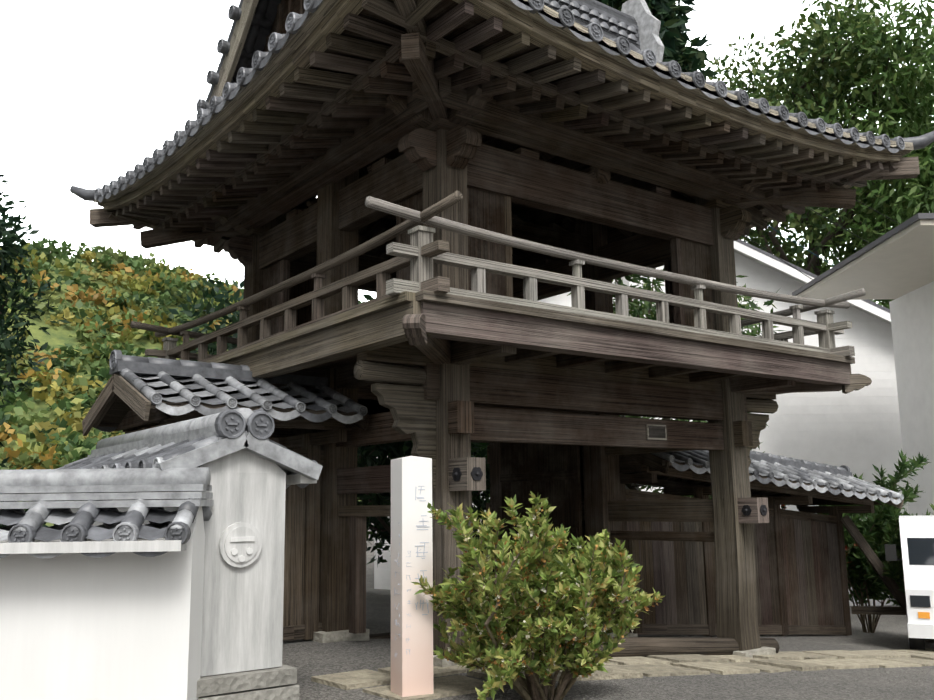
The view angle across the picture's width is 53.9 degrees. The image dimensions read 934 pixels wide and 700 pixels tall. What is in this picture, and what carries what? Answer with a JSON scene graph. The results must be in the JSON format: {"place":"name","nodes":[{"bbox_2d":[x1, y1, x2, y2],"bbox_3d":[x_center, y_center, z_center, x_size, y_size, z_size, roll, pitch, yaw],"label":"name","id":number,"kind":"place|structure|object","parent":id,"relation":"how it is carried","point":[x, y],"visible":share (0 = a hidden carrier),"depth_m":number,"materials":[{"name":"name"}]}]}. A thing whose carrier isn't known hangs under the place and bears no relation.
{"place":"outdoors","nodes":[
{"label":"outdoors","id":0,"kind":"place"},
{"bbox_2d":[0,258,360,526],"bbox_3d":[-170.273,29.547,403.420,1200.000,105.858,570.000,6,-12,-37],"label":"hill terrain","id":1,"kind":"structure","parent":0,"point":[58,335],"depth_m":277.38,"materials":[{"name":"green plant"}]},
{"bbox_2d":[0,237,364,498],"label":"hillside vegetation","id":2,"kind":"object","parent":1,"relation":"on","point":[174,282],"visible":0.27,"depth_m":280.89,"materials":[{"name":"green plant"}]},
{"bbox_2d":[0,0,933,302],"label":"sky","id":3,"kind":"structure","parent":0,"point":[90,89],"materials":[{"name":"white"}]},
{"bbox_2d":[282,523,933,699],"bbox_3d":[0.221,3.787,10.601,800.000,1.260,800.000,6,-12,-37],"label":"ground","id":4,"kind":"structure","parent":0,"point":[307,659],"depth_m":8.07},
{"bbox_2d":[0,174,71,527],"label":"tree","id":5,"kind":"object","parent":4,"relation":"on","point":[9,237],"depth_m":9.89,"materials":[{"name":"green plant"}]},
{"bbox_2d":[0,506,204,699],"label":"plaster wall","id":6,"kind":"structure","parent":4,"relation":"on","point":[124,622],"depth_m":5.24,"materials":[{"name":"white paint"}]},
{"bbox_2d":[0,467,213,558],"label":"wall roof tiles","id":7,"kind":"object","parent":6,"relation":"on","point":[98,495],"depth_m":5.37,"materials":[{"name":"grey tile"}]},
{"bbox_2d":[70,449,316,676],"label":"wall end pillar","id":8,"kind":"structure","parent":4,"relation":"on","point":[243,596],"depth_m":5.78,"materials":[{"name":"white paint"}]},
{"bbox_2d":[48,408,322,493],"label":"wall coping tiles","id":9,"kind":"object","parent":8,"relation":"on","point":[194,442],"depth_m":6.00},
{"bbox_2d":[168,276,243,360],"bbox_3d":[-4.673,1.902,18.876,5.224,6.254,5.560,6,-12,-37],"label":"tree","id":10,"kind":"object","parent":4,"relation":"on","point":[212,348],"depth_m":17.15,"materials":[{"name":"green plant"}]},
{"bbox_2d":[82,373,369,640],"bbox_3d":[-2.407,1.586,8.986,2.183,2.569,1.996,6,-12,-37],"label":"wing timber","id":11,"kind":"object","parent":4,"relation":"on","point":[122,404],"visible":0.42,"depth_m":9.28,"materials":[{"name":"wood"}]},
{"bbox_2d":[95,350,367,431],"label":"wing roof tiles","id":12,"kind":"object","parent":11,"relation":"on","point":[134,371],"visible":0.69,"depth_m":8.72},
{"bbox_2d":[196,664,298,699],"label":"stone base","id":13,"kind":"object","parent":4,"relation":"on","point":[276,683],"depth_m":5.63,"materials":[{"name":"grey stone"}]},
{"bbox_2d":[391,456,433,696],"bbox_3d":[-0.405,1.628,6.694,0.236,1.705,0.236,4,-11,-25],"label":"sign post","id":14,"kind":"object","parent":4,"relation":"on","point":[412,671],"visible":0.88,"depth_m":6.60,"materials":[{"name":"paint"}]},
{"bbox_2d":[394,486,428,652],"bbox_3d":[-0.409,1.592,6.601,0.110,1.215,0.263,41,-43,-76],"label":"engraved lettering","id":15,"kind":"object","parent":14,"relation":"attached to","point":[417,552],"visible":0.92,"depth_m":6.62},
{"bbox_2d":[357,294,490,566],"bbox_3d":[-1.049,1.933,17.698,5.456,5.828,5.183,6,-12,-37],"label":"tree","id":16,"kind":"object","parent":4,"relation":"on","point":[380,454],"depth_m":16.48,"materials":[{"name":"green plant"}]},
{"bbox_2d":[366,445,489,551],"bbox_3d":[0.270,2.366,19.864,6.103,6.084,5.724,6,-12,-37],"label":"tree","id":17,"kind":"object","parent":4,"relation":"on","point":[378,535],"depth_m":18.74,"materials":[{"name":"green plant"}]},
{"bbox_2d":[130,59,871,656],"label":"temple gate","id":18,"kind":"structure","parent":4,"relation":"on","point":[450,343],"depth_m":9.43,"materials":[{"name":"brown wood"}]},
{"bbox_2d":[89,0,919,258],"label":"roof eaves","id":19,"kind":"object","parent":18,"relation":"on","point":[308,102],"visible":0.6,"depth_m":8.83,"materials":[{"name":"brown wood"}]},
{"bbox_2d":[70,0,933,225],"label":"gate roof tiles","id":20,"kind":"object","parent":19,"relation":"on","point":[633,25],"visible":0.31,"depth_m":10.28,"materials":[{"name":"grey tile"}]},
{"bbox_2d":[412,491,665,699],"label":"tea bush","id":21,"kind":"object","parent":4,"relation":"on","point":[565,569],"depth_m":6.08,"materials":[{"name":"green plant"}]},
{"bbox_2d":[310,628,775,666],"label":"foundation stones","id":22,"kind":"object","parent":4,"relation":"on","point":[329,637],"visible":0.15,"depth_m":9.33,"materials":[{"name":"grey stone"}]},
{"bbox_2d":[311,648,933,699],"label":"stone paving","id":23,"kind":"structure","parent":4,"relation":"on","point":[629,668],"depth_m":8.56,"materials":[{"name":"beige stone"}]},
{"bbox_2d":[374,239,908,605],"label":"white building","id":24,"kind":"structure","parent":4,"relation":"on","point":[858,433],"depth_m":23.71,"materials":[{"name":"paint"}]},
{"bbox_2d":[596,0,746,237],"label":"cedar","id":25,"kind":"object","parent":4,"relation":"on","point":[671,16],"depth_m":31.33,"materials":[{"name":"green plant"}]},
{"bbox_2d":[567,268,784,498],"bbox_3d":[3.830,1.516,17.351,6.170,7.189,5.336,6,-12,-37],"label":"tree","id":26,"kind":"object","parent":4,"relation":"on","point":[641,309],"depth_m":16.22,"materials":[{"name":"green plant"}]},
{"bbox_2d":[615,200,899,489],"bbox_3d":[16.436,1.017,29.220,36.638,11.600,1.520,8,-13,-40],"label":"utility pole","id":27,"kind":"object","parent":4,"relation":"on","point":[625,282],"visible":0.08,"depth_m":22.65,"materials":[{"name":"concrete"}]},
{"bbox_2d":[619,453,933,642],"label":"wing timber","id":28,"kind":"object","parent":4,"relation":"on","point":[801,574],"visible":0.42,"depth_m":13.96,"materials":[{"name":"brown wood"}]},
{"bbox_2d":[637,450,903,505],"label":"wing roof tiles","id":29,"kind":"object","parent":28,"relation":"on","point":[771,467],"visible":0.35,"depth_m":13.84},
{"bbox_2d":[780,505,857,569],"bbox_3d":[5.617,3.426,16.118,1.697,2.862,2.476,28,-31,-71],"label":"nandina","id":30,"kind":"object","parent":4,"relation":"on","point":[846,551],"depth_m":15.93,"materials":[{"name":"green plant"}]},
{"bbox_2d":[706,0,933,306],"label":"tree","id":31,"kind":"object","parent":4,"relation":"on","point":[826,85],"depth_m":37.08,"materials":[{"name":"green plant"}]},
{"bbox_2d":[794,0,930,300],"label":"bamboo grove culms","id":32,"kind":"object","parent":4,"relation":"on","point":[879,135],"visible":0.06,"depth_m":36.06,"materials":[{"name":"green plant"}]},
{"bbox_2d":[735,0,933,308],"bbox_3d":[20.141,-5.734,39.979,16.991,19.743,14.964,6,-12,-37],"label":"bamboo grove leaves","id":33,"kind":"object","parent":32,"relation":"attached to","point":[872,126],"visible":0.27,"depth_m":36.21,"materials":[{"name":"green plant"}]},
{"bbox_2d":[792,213,933,515],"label":"building","id":34,"kind":"structure","parent":4,"relation":"on","point":[896,263],"depth_m":20.70,"materials":[{"name":"paint"}]},
{"bbox_2d":[817,449,930,632],"bbox_3d":[7.215,3.454,16.524,3.133,3.226,2.984,6,-12,-37],"label":"shrub","id":35,"kind":"object","parent":4,"relation":"on","point":[879,517],"depth_m":16.09,"materials":[{"name":"green plant"}]},
{"bbox_2d":[864,504,933,606],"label":"shrub","id":36,"kind":"object","parent":4,"relation":"on","point":[896,569],"depth_m":15.06,"materials":[{"name":"green plant"}]},
{"bbox_2d":[885,515,933,649],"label":"parked van","id":37,"kind":"object","parent":4,"relation":"on","point":[917,541],"visible":0.98,"depth_m":12.46,"materials":[{"name":"paint"}]},
{"bbox_2d":[889,29,933,129],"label":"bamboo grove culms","id":38,"kind":"object","parent":4,"relation":"on","point":[917,90],"visible":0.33,"depth_m":35.48,"materials":[{"name":"green plant"}]},
{"bbox_2d":[851,0,933,223],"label":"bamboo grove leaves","id":39,"kind":"object","parent":38,"relation":"attached to","point":[922,73],"visible":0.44,"depth_m":35.17,"materials":[{"name":"green plant"}]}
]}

